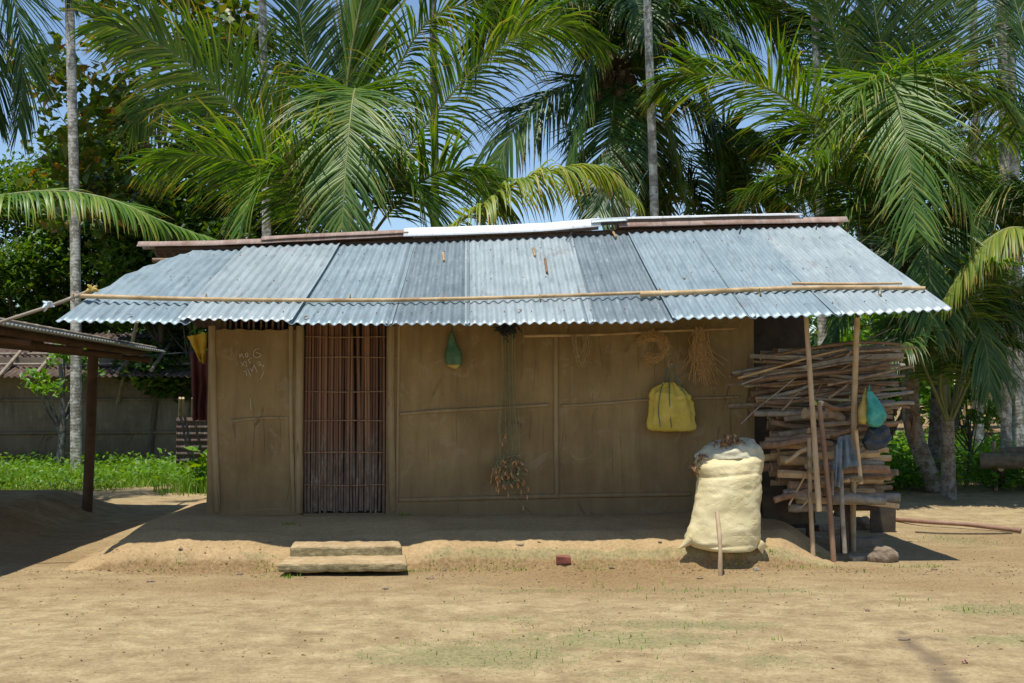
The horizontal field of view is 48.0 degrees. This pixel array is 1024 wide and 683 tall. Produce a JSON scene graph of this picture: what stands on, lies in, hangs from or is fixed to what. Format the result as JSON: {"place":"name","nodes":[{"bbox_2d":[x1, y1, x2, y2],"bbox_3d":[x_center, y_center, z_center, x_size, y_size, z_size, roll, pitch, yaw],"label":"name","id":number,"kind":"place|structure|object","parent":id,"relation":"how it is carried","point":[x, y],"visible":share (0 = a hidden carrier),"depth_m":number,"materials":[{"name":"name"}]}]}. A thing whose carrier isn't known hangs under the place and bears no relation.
{"place":"outdoors","nodes":[
{"label":"outdoors","id":0,"kind":"place"},
{"bbox_2d":[0,448,206,491],"bbox_3d":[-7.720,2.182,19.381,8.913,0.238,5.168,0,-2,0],"label":"grass","id":1,"kind":"structure","parent":0,"point":[127,482],"depth_m":18.12,"materials":[{"name":"plant"}]},
{"bbox_2d":[60,498,836,572],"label":"ground terrace","id":2,"kind":"structure","parent":0,"point":[459,538],"depth_m":9.98,"materials":[{"name":"soil"}]},
{"bbox_2d":[56,213,951,527],"bbox_3d":[-0.094,0.279,11.810,7.653,3.356,4.735,0,-2,0],"label":"mud hut","id":3,"kind":"object","parent":2,"relation":"on","point":[352,393],"visible":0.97,"depth_m":10.92,"materials":[{"name":"paint"}]},
{"bbox_2d":[140,350,207,355],"bbox_3d":[-3.721,0.124,12.841,1.855,0.052,0.048,-2,-3,44],"label":"washing line","id":4,"kind":"object","parent":3,"relation":"attached to","point":[167,353],"visible":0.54,"depth_m":13.01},
{"bbox_2d":[189,351,207,420],"bbox_3d":[-3.429,0.490,12.583,0.221,0.763,0.150,0,-2,0],"label":"hanging cloth","id":5,"kind":"object","parent":4,"relation":"hanging from","point":[199,378],"visible":0.92,"depth_m":12.58,"materials":[{"name":"fabric"}]},
{"bbox_2d":[187,333,206,363],"bbox_3d":[-3.042,0.068,11.110,0.196,0.300,0.086,0,-2,0],"label":"hanging cloth","id":6,"kind":"object","parent":3,"relation":"hanging from","point":[198,343],"visible":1,"depth_m":11.10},
{"bbox_2d":[303,323,385,512],"bbox_3d":[-1.588,0.651,10.910,0.779,1.957,0.053,0,-2,-2],"label":"door","id":7,"kind":"structure","parent":3,"relation":"in","point":[335,372],"depth_m":10.91,"materials":[{"name":"brown wood"}]},
{"bbox_2d":[445,332,461,368],"bbox_3d":[-0.554,0.034,10.874,0.165,0.444,0.089,0,-2,0],"label":"hanging pouch","id":8,"kind":"object","parent":3,"relation":"hanging from","point":[453,357],"visible":0.99,"depth_m":10.84,"materials":[{"name":"fabric"}]},
{"bbox_2d":[490,323,528,509],"bbox_3d":[-0.013,0.683,10.822,0.358,1.818,0.246,0,-2,-13],"label":"cord bundle","id":9,"kind":"object","parent":3,"relation":"hanging from","point":[507,329],"visible":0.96,"depth_m":10.83,"materials":[{"name":"fabric"}]},
{"bbox_2d":[524,327,736,337],"bbox_3d":[1.127,-0.085,10.905,2.030,0.104,0.038,0,-2,-2],"label":"hanging rail","id":10,"kind":"object","parent":3,"relation":"attached to","point":[608,334],"visible":1,"depth_m":10.89,"materials":[{"name":"brown wood"}]},
{"bbox_2d":[636,328,671,366],"bbox_3d":[1.344,0.059,10.878,0.355,0.371,0.137,0,-2,0],"label":"straw ring","id":11,"kind":"object","parent":10,"relation":"hanging from","point":[646,337],"visible":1,"depth_m":10.87,"materials":[{"name":"wicker"}]},
{"bbox_2d":[682,326,727,384],"bbox_3d":[1.831,0.137,10.896,0.438,0.570,0.108,0,-2,-7],"label":"straw tassel","id":12,"kind":"object","parent":10,"relation":"hanging from","point":[700,349],"visible":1,"depth_m":10.88,"materials":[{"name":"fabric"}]},
{"bbox_2d":[646,360,696,431],"bbox_3d":[1.506,0.512,10.891,0.477,0.676,0.257,0,-2,0],"label":"shopping bag","id":13,"kind":"object","parent":3,"relation":"hanging from","point":[671,407],"visible":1,"depth_m":10.79,"materials":[{"name":"fabric"}]},
{"bbox_2d":[804,317,821,511],"bbox_3d":[2.626,0.636,10.034,0.052,1.698,0.240,-2,-3,42],"label":"support pole","id":14,"kind":"object","parent":3,"relation":"attached to","point":[813,426],"visible":0.98,"depth_m":10.01,"materials":[{"name":"brown wood"}]},
{"bbox_2d":[679,434,767,553],"bbox_3d":[1.818,1.310,9.992,0.790,1.020,0.561,0,-2,0],"label":"feed sack","id":15,"kind":"object","parent":2,"relation":"on","point":[727,471],"visible":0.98,"depth_m":9.81,"materials":[{"name":"beige fabric"}]},
{"bbox_2d":[788,503,826,512],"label":"firewood log","id":16,"kind":"object","parent":2,"relation":"on","point":[793,508],"visible":0.73,"depth_m":10.37,"materials":[{"name":"brown wood"}]},
{"bbox_2d":[783,489,822,500],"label":"firewood log","id":17,"kind":"object","parent":16,"relation":"on","point":[803,497],"visible":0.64,"depth_m":10.31,"materials":[{"name":"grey wood"}]},
{"bbox_2d":[787,480,825,489],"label":"firewood log","id":18,"kind":"object","parent":17,"relation":"on","point":[792,485],"visible":0.58,"depth_m":10.35,"materials":[{"name":"brown wood"}]},
{"bbox_2d":[820,473,857,484],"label":"firewood log","id":19,"kind":"object","parent":18,"relation":"on","point":[845,476],"visible":0.43,"depth_m":10.36,"materials":[{"name":"brown wood"}]},
{"bbox_2d":[777,470,849,481],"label":"firewood log","id":20,"kind":"object","parent":19,"relation":"on","point":[790,474],"visible":0.65,"depth_m":10.38,"materials":[{"name":"brown wood"}]},
{"bbox_2d":[812,465,889,473],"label":"firewood log","id":21,"kind":"object","parent":20,"relation":"on","point":[875,468],"visible":0.57,"depth_m":10.34,"materials":[{"name":"brown wood"}]},
{"bbox_2d":[804,450,884,468],"bbox_3d":[3.008,1.056,10.366,0.741,0.180,0.115,0,-2,-5],"label":"firewood log","id":22,"kind":"object","parent":21,"relation":"on","point":[871,462],"visible":0.41,"depth_m":10.38,"materials":[{"name":"brown wood"}]},
{"bbox_2d":[811,450,879,459],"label":"firewood log","id":23,"kind":"object","parent":22,"relation":"on","point":[869,454],"visible":0.4,"depth_m":10.42,"materials":[{"name":"brown wood"}]},
{"bbox_2d":[818,446,834,451],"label":"firewood log","id":24,"kind":"object","parent":23,"relation":"on","point":[829,449],"visible":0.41,"depth_m":10.38,"materials":[{"name":"brown wood"}]},
{"bbox_2d":[760,436,832,448],"bbox_3d":[2.571,0.914,10.376,0.655,0.123,0.110,0,-2,2],"label":"firewood log","id":25,"kind":"object","parent":24,"relation":"on","point":[778,444],"visible":0.8,"depth_m":10.36,"materials":[{"name":"brown wood"}]},
{"bbox_2d":[765,433,829,440],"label":"firewood log","id":26,"kind":"object","parent":25,"relation":"on","point":[827,435],"visible":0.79,"depth_m":10.42,"materials":[{"name":"brown wood"}]},
{"bbox_2d":[807,426,867,436],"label":"firewood log","id":27,"kind":"object","parent":26,"relation":"on","point":[842,432],"visible":0.68,"depth_m":10.40,"materials":[{"name":"brown wood"}]},
{"bbox_2d":[816,425,868,431],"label":"firewood log","id":28,"kind":"object","parent":27,"relation":"on","point":[830,430],"visible":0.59,"depth_m":10.42,"materials":[{"name":"brown wood"}]},
{"bbox_2d":[824,409,902,426],"bbox_3d":[3.174,0.694,10.419,0.786,0.164,0.082,0,-2,-6],"label":"firewood log","id":29,"kind":"object","parent":28,"relation":"on","point":[831,424],"visible":0.73,"depth_m":10.38,"materials":[{"name":"brown wood"}]},
{"bbox_2d":[801,407,845,420],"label":"firewood log","id":30,"kind":"object","parent":29,"relation":"on","point":[834,415],"visible":0.75,"depth_m":10.40,"materials":[{"name":"brown wood"}]},
{"bbox_2d":[825,402,909,410],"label":"firewood branch","id":31,"kind":"object","parent":30,"relation":"on","point":[829,409],"visible":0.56,"depth_m":10.43,"materials":[{"name":"brown wood"}]},
{"bbox_2d":[823,395,884,410],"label":"firewood branch","id":32,"kind":"object","parent":31,"relation":"on","point":[828,405],"visible":0.52,"depth_m":10.34,"materials":[{"name":"brown wood"}]},
{"bbox_2d":[755,392,907,401],"bbox_3d":[2.885,0.499,10.398,1.352,0.087,0.086,0,-2,6],"label":"firewood branch","id":33,"kind":"object","parent":32,"relation":"on","point":[815,398],"visible":0.85,"depth_m":10.41,"materials":[{"name":"brown wood"}]},
{"bbox_2d":[775,382,827,395],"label":"firewood branch","id":34,"kind":"object","parent":33,"relation":"on","point":[802,388],"visible":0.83,"depth_m":10.47,"materials":[{"name":"brown wood"}]},
{"bbox_2d":[762,378,859,387],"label":"firewood branch","id":35,"kind":"object","parent":34,"relation":"on","point":[795,384],"visible":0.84,"depth_m":10.49,"materials":[{"name":"brown wood"}]},
{"bbox_2d":[759,373,898,386],"bbox_3d":[2.889,0.347,10.437,1.286,0.126,0.093,0,-2,-2],"label":"firewood branch","id":36,"kind":"object","parent":35,"relation":"on","point":[822,381],"visible":0.89,"depth_m":10.46,"materials":[{"name":"brown wood"}]},
{"bbox_2d":[777,371,888,381],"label":"firewood branch","id":37,"kind":"object","parent":36,"relation":"on","point":[833,375],"visible":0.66,"depth_m":10.43,"materials":[{"name":"brown wood"}]},
{"bbox_2d":[742,355,889,383],"bbox_3d":[2.743,0.253,10.352,1.319,0.263,0.117,0,-2,3],"label":"firewood branch","id":38,"kind":"object","parent":37,"relation":"on","point":[844,369],"visible":0.94,"depth_m":10.35,"materials":[{"name":"brown wood"}]},
{"bbox_2d":[743,343,903,377],"bbox_3d":[2.823,0.171,10.402,1.447,0.312,0.105,0,-2,1],"label":"firewood branch","id":39,"kind":"object","parent":38,"relation":"on","point":[846,357],"visible":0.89,"depth_m":10.40,"materials":[{"name":"brown wood"}]},
{"bbox_2d":[764,351,900,364],"bbox_3d":[2.911,0.144,10.438,1.250,0.143,0.051,0,-2,-1],"label":"firewood branch","id":40,"kind":"object","parent":39,"relation":"on","point":[805,363],"visible":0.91,"depth_m":10.42,"materials":[{"name":"brown wood"}]},
{"bbox_2d":[767,347,887,365],"bbox_3d":[2.875,0.138,10.460,1.125,0.171,0.088,0,-2,-5],"label":"firewood branch","id":41,"kind":"object","parent":40,"relation":"on","point":[792,356],"visible":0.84,"depth_m":10.43,"materials":[{"name":"brown wood"}]},
{"bbox_2d":[771,340,898,356],"bbox_3d":[2.922,0.068,10.387,1.140,0.152,0.067,0,-2,3],"label":"firewood branch","id":42,"kind":"object","parent":41,"relation":"on","point":[831,345],"visible":0.97,"depth_m":10.37,"materials":[{"name":"brown wood"}]},
{"bbox_2d":[862,425,891,449],"bbox_3d":[3.250,0.834,10.249,0.268,0.272,0.145,0,-2,0],"label":"plastic bag","id":43,"kind":"object","parent":22,"relation":"on","point":[877,438],"visible":0.94,"depth_m":10.21,"materials":[{"name":"plastic"}]},
{"bbox_2d":[832,493,885,504],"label":"firewood log","id":44,"kind":"object","parent":16,"relation":"on","point":[854,498],"visible":0.87,"depth_m":10.31,"materials":[{"name":"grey wood"}]},
{"bbox_2d":[807,438,815,555],"bbox_3d":[2.643,1.374,10.181,0.051,1.037,0.098,0,-2,-13],"label":"rack post","id":45,"kind":"object","parent":2,"relation":"on","point":[811,522],"visible":0.98,"depth_m":10.15,"materials":[{"name":"brown wood"}]},
{"bbox_2d":[0,403,1023,682],"bbox_3d":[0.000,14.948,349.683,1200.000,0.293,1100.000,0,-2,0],"label":"ground","id":46,"kind":"structure","parent":0,"point":[56,531],"depth_m":7.75,"materials":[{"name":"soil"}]},
{"bbox_2d":[0,0,89,157],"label":"coconut palm","id":47,"kind":"object","parent":46,"relation":"on","point":[18,80],"visible":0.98,"depth_m":14.70,"materials":[{"name":"green plant"}]},
{"bbox_2d":[0,149,106,332],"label":"broadleaf tree","id":48,"kind":"object","parent":46,"relation":"on","point":[15,265],"visible":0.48,"depth_m":24.21,"materials":[{"name":"green plant"}]},
{"bbox_2d":[17,344,105,468],"bbox_3d":[-8.105,1.203,20.679,1.474,2.409,1.004,2,-3,-40],"label":"tree","id":49,"kind":"object","parent":46,"relation":"on","point":[62,420],"visible":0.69,"depth_m":20.50,"materials":[{"name":"green plant"}]},
{"bbox_2d":[65,1,81,472],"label":"areca palm","id":50,"kind":"object","parent":46,"relation":"on","point":[75,364],"visible":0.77,"depth_m":20.02,"materials":[{"name":"grey plant"}]},
{"bbox_2d":[0,318,165,511],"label":"open shed","id":51,"kind":"structure","parent":46,"relation":"on","point":[19,335],"depth_m":13.09,"materials":[{"name":"wood"}]},
{"bbox_2d":[0,328,207,465],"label":"old mud hut","id":52,"kind":"object","parent":46,"relation":"on","point":[27,425],"visible":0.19,"depth_m":21.95,"materials":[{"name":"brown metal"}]},
{"bbox_2d":[8,118,206,333],"bbox_3d":[-9.167,-1.297,26.045,5.066,7.821,4.458,0,-2,0],"label":"broadleaf tree","id":53,"kind":"object","parent":46,"relation":"on","point":[96,325],"visible":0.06,"depth_m":25.43,"materials":[{"name":"green plant"}]},
{"bbox_2d":[0,188,216,300],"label":"coconut palm","id":54,"kind":"object","parent":46,"relation":"on","point":[125,208],"visible":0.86,"depth_m":12.76,"materials":[{"name":"green plant"}]},
{"bbox_2d":[3,0,289,460],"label":"broadleaf tree","id":55,"kind":"object","parent":46,"relation":"on","point":[101,108],"visible":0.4,"depth_m":21.57,"materials":[{"name":"green plant"}]},
{"bbox_2d":[139,445,206,496],"bbox_3d":[-4.593,1.875,16.808,1.583,0.705,1.366,0,-2,0],"label":"leafy plant","id":56,"kind":"object","parent":46,"relation":"on","point":[199,486],"visible":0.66,"depth_m":16.77,"materials":[{"name":"green plant"}]},
{"bbox_2d":[91,179,255,416],"bbox_3d":[-6.293,-0.343,22.123,3.504,5.610,2.966,0,-2,0],"label":"broadleaf tree","id":57,"kind":"object","parent":46,"relation":"on","point":[112,275],"visible":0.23,"depth_m":21.49,"materials":[{"name":"green plant"}]},
{"bbox_2d":[176,417,206,471],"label":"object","id":58,"kind":"object","parent":46,"relation":"on","point":[191,432],"visible":0.28,"depth_m":19.35,"materials":[{"name":"wood"}]},
{"bbox_2d":[166,9,341,238],"bbox_3d":[-5.295,-2.218,24.054,3.206,9.502,3.808,-1,-3,32],"label":"broadleaf tree","id":59,"kind":"object","parent":46,"relation":"on","point":[257,230],"visible":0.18,"depth_m":23.85,"materials":[{"name":"green plant"}]},
{"bbox_2d":[258,0,270,235],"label":"areca palm","id":60,"kind":"object","parent":46,"relation":"on","point":[261,7],"visible":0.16,"depth_m":17.63,"materials":[{"name":"grey plant"}]},
{"bbox_2d":[278,554,406,572],"bbox_3d":[-1.390,1.846,9.589,1.050,0.100,0.481,0,-2,-3],"label":"stone step","id":61,"kind":"object","parent":46,"relation":"on","point":[361,563],"visible":0.9,"depth_m":9.37,"materials":[{"name":"stone"}]},
{"bbox_2d":[290,538,401,556],"bbox_3d":[-1.426,1.823,9.965,0.950,0.204,0.578,0,-2,-5],"label":"stone step","id":62,"kind":"object","parent":46,"relation":"on","point":[300,547],"visible":0.59,"depth_m":9.71,"materials":[{"name":"stone"}]},
{"bbox_2d":[64,0,645,239],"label":"coconut palm","id":63,"kind":"object","parent":46,"relation":"on","point":[336,161],"visible":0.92,"depth_m":14.39,"materials":[{"name":"green plant"}]},
{"bbox_2d":[429,0,438,217],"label":"areca palm","id":64,"kind":"object","parent":46,"relation":"on","point":[432,36],"visible":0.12,"depth_m":18.13,"materials":[{"name":"grey plant"}]},
{"bbox_2d":[0,538,1022,682],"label":"soil crumbs","id":65,"kind":"object","parent":46,"relation":"on","point":[524,600],"visible":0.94,"depth_m":9.01,"materials":[{"name":"brown soil"}]},
{"bbox_2d":[5,253,1023,434],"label":"woods","id":66,"kind":"object","parent":46,"relation":"on","point":[814,339],"depth_m":34.02,"materials":[{"name":"green plant"}]},
{"bbox_2d":[142,513,1013,675],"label":"sprouts","id":67,"kind":"object","parent":46,"relation":"on","point":[289,576],"visible":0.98,"depth_m":9.35,"materials":[{"name":"green plant"}]},
{"bbox_2d":[452,0,812,229],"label":"coconut palm","id":68,"kind":"object","parent":46,"relation":"on","point":[613,95],"visible":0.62,"depth_m":17.99,"materials":[{"name":"green plant"}]},
{"bbox_2d":[643,0,658,215],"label":"areca palm","id":69,"kind":"object","parent":46,"relation":"on","point":[652,145],"visible":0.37,"depth_m":16.08,"materials":[{"name":"grey plant"}]},
{"bbox_2d":[608,97,844,216],"bbox_3d":[3.702,-0.936,19.534,4.358,6.581,2.955,0,-2,0],"label":"coconut palm","id":70,"kind":"object","parent":46,"relation":"on","point":[732,174],"visible":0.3,"depth_m":19.25,"materials":[{"name":"green plant"}]},
{"bbox_2d":[760,502,876,552],"bbox_3d":[2.850,1.765,10.840,1.100,0.475,0.320,0,-2,0],"label":"firewood rack","id":71,"kind":"object","parent":46,"relation":"on","point":[858,508],"visible":0.18,"depth_m":10.70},
{"bbox_2d":[762,486,815,524],"bbox_3d":[2.571,1.521,10.699,0.500,0.360,0.019,-2,-6,-6],"label":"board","id":72,"kind":"object","parent":71,"relation":"attached to","point":[771,509],"visible":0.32,"depth_m":10.68,"materials":[{"name":"wood"}]},
{"bbox_2d":[811,1,826,405],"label":"areca palm","id":73,"kind":"object","parent":46,"relation":"on","point":[821,321],"visible":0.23,"depth_m":17.10,"materials":[{"name":"grey plant"}]},
{"bbox_2d":[817,402,836,561],"bbox_3d":[2.781,1.259,10.161,0.164,1.451,0.053,0,-2,0],"label":"rack post","id":74,"kind":"object","parent":46,"relation":"on","point":[828,490],"visible":0.91,"depth_m":10.14,"materials":[{"name":"brown wood"}]},
{"bbox_2d":[633,0,1023,471],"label":"coconut palm","id":75,"kind":"object","parent":46,"relation":"on","point":[901,99],"visible":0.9,"depth_m":15.24,"materials":[{"name":"green plant"}]},
{"bbox_2d":[839,460,846,552],"bbox_3d":[2.922,1.422,10.168,0.053,0.888,0.080,1,-2,-23],"label":"rack post","id":76,"kind":"object","parent":46,"relation":"on","point":[842,521],"visible":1,"depth_m":10.14,"materials":[{"name":"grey wood"}]},
{"bbox_2d":[832,434,858,469],"bbox_3d":[2.944,0.977,10.169,0.237,0.317,0.082,0,-2,0],"label":"rag","id":77,"kind":"object","parent":76,"relation":"on","point":[849,458],"visible":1,"depth_m":10.16,"materials":[{"name":"blue fabric"}]},
{"bbox_2d":[801,14,903,330],"bbox_3d":[7.462,-2.224,24.158,2.502,9.517,2.225,2,-3,-35],"label":"broadleaf tree","id":78,"kind":"object","parent":46,"relation":"on","point":[867,231],"visible":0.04,"depth_m":24.11,"materials":[{"name":"green plant"}]},
{"bbox_2d":[850,316,859,551],"bbox_3d":[3.102,0.897,10.426,0.066,2.208,0.926,-1,-2,13],"label":"support pole","id":79,"kind":"object","parent":46,"relation":"on","point":[854,420],"visible":0.73,"depth_m":10.30,"materials":[{"name":"brown wood"}]},
{"bbox_2d":[866,385,885,426],"bbox_3d":[3.224,0.570,10.185,0.176,0.376,0.149,0,-2,0],"label":"plastic bag","id":80,"kind":"object","parent":79,"relation":"hanging from","point":[876,414],"visible":1,"depth_m":10.13,"materials":[{"name":"plastic"}]},
{"bbox_2d":[827,312,929,448],"bbox_3d":[6.732,0.638,20.989,2.402,3.562,2.170,0,-2,0],"label":"broadleaf tree","id":81,"kind":"object","parent":46,"relation":"on","point":[923,389],"visible":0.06,"depth_m":20.72,"materials":[{"name":"green plant"}]},
{"bbox_2d":[870,506,895,532],"bbox_3d":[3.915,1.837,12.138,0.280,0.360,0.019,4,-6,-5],"label":"chopping block","id":82,"kind":"object","parent":46,"relation":"on","point":[882,519],"visible":0.56,"depth_m":12.12,"materials":[{"name":"wood"}]},
{"bbox_2d":[867,545,898,562],"bbox_3d":[3.277,1.877,10.162,0.245,0.147,0.204,1,-3,-30],"label":"rock","id":83,"kind":"object","parent":46,"relation":"on","point":[881,554],"visible":1,"depth_m":10.11,"materials":[{"name":"brown stone"}]},
{"bbox_2d":[815,227,1023,492],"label":"coconut palm","id":84,"kind":"object","parent":46,"relation":"on","point":[915,437],"visible":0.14,"depth_m":16.61,"materials":[{"name":"green plant"}]},
{"bbox_2d":[843,115,1023,431],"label":"broadleaf tree","id":85,"kind":"object","parent":46,"relation":"on","point":[956,420],"visible":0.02,"depth_m":25.90,"materials":[{"name":"green plant"}]},
{"bbox_2d":[859,219,1023,499],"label":"young palm","id":86,"kind":"object","parent":46,"relation":"on","point":[986,345],"visible":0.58,"depth_m":14.96,"materials":[{"name":"green plant"}]},
{"bbox_2d":[880,419,1023,492],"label":"undergrowth","id":87,"kind":"object","parent":46,"relation":"on","point":[902,461],"visible":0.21,"depth_m":17.14,"materials":[{"name":"green plant"}]},
{"bbox_2d":[896,517,1021,532],"bbox_3d":[4.801,2.006,12.616,0.230,0.080,1.505,2,-3,-41],"label":"cane pole","id":88,"kind":"object","parent":46,"relation":"on","point":[968,524],"visible":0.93,"depth_m":12.52,"materials":[{"name":"wood"}]},
{"bbox_2d":[923,380,1012,480],"bbox_3d":[7.162,1.431,18.050,1.342,1.743,0.844,-1,-2,20],"label":"broadleaf tree","id":89,"kind":"object","parent":46,"relation":"on","point":[973,416],"visible":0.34,"depth_m":18.07,"materials":[{"name":"green plant"}]},
{"bbox_2d":[969,2,983,446],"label":"areca palm","id":90,"kind":"object","parent":46,"relation":"on","point":[980,431],"visible":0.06,"depth_m":20.50,"materials":[{"name":"grey plant"}]},
{"bbox_2d":[934,0,1023,321],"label":"coconut palm","id":91,"kind":"object","parent":46,"relation":"on","point":[995,244],"visible":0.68,"depth_m":15.04,"materials":[{"name":"green plant"}]},
{"bbox_2d":[997,468,1004,486],"bbox_3d":[7.237,2.024,17.017,0.105,0.459,1.081,-1,-2,23],"label":"log rest","id":92,"kind":"object","parent":46,"relation":"on","point":[1000,471],"visible":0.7,"depth_m":16.72,"materials":[{"name":"wood"}]},
{"bbox_2d":[980,453,1023,468],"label":"felled log","id":93,"kind":"object","parent":92,"relation":"on","point":[992,460],"visible":1,"depth_m":16.47,"materials":[{"name":"brown wood"}]},
{"bbox_2d":[996,0,1011,486],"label":"areca palm","id":94,"kind":"object","parent":46,"relation":"on","point":[1006,429],"visible":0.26,"depth_m":17.48,"materials":[{"name":"grey plant"}]},
{"bbox_2d":[1006,0,1023,476],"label":"areca palm","id":95,"kind":"object","parent":46,"relation":"on","point":[1018,425],"visible":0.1,"depth_m":18.50,"materials":[{"name":"grey plant"}]},
{"bbox_2d":[0,0,1023,383],"label":"sky","id":96,"kind":"structure","parent":0,"point":[397,223],"materials":[{"name":"blue"}]},
{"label":"firewood log","id":97,"kind":"object","parent":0,"visible":0},
{"bbox_2d":[856,492,900,502],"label":"firewood log","id":98,"kind":"object","parent":97,"relation":"on","point":[893,497],"visible":0.34,"depth_m":10.68,"materials":[{"name":"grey wood"}]},
{"bbox_2d":[821,482,874,492],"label":"firewood log","id":99,"kind":"object","parent":98,"relation":"on","point":[867,490],"visible":0.27,"depth_m":10.73,"materials":[{"name":"brown wood"}]},
{"bbox_2d":[763,463,882,479],"bbox_3d":[2.876,1.202,10.644,1.120,0.163,0.052,0,-2,-2],"label":"firewood log","id":100,"kind":"object","parent":99,"relation":"on","point":[767,466],"visible":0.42,"depth_m":10.62,"materials":[{"name":"brown wood"}]},
{"bbox_2d":[770,461,806,471],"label":"firewood log","id":101,"kind":"object","parent":100,"relation":"on","point":[775,467],"visible":0.28,"depth_m":10.58,"materials":[{"name":"brown wood"}]},
{"bbox_2d":[777,455,878,466],"bbox_3d":[2.900,1.093,10.556,0.914,0.112,0.116,0,-2,0],"label":"firewood log","id":102,"kind":"object","parent":101,"relation":"on","point":[800,460],"visible":0.37,"depth_m":10.52,"materials":[{"name":"brown wood"}]},
{"bbox_2d":[764,440,865,449],"bbox_3d":[2.834,0.970,10.549,1.041,0.124,0.079,0,-2,2],"label":"firewood log","id":103,"kind":"object","parent":102,"relation":"on","point":[800,446],"visible":0.23,"depth_m":10.53,"materials":[{"name":"brown wood"}]},
{"bbox_2d":[779,425,869,436],"bbox_3d":[2.941,0.825,10.598,0.986,0.136,0.098,0,-2,-7],"label":"firewood log","id":104,"kind":"object","parent":103,"relation":"on","point":[791,432],"visible":0.3,"depth_m":10.53,"materials":[{"name":"brown wood"}]},
{"bbox_2d":[784,414,857,425],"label":"firewood log","id":105,"kind":"object","parent":104,"relation":"on","point":[795,418],"visible":0.32,"depth_m":10.57,"materials":[{"name":"brown wood"}]},
{"bbox_2d":[754,406,857,416],"bbox_3d":[2.807,0.644,10.617,1.175,0.099,0.090,0,-2,-6],"label":"firewood log","id":106,"kind":"object","parent":105,"relation":"on","point":[771,413],"visible":0.47,"depth_m":10.55,"materials":[{"name":"brown wood"}]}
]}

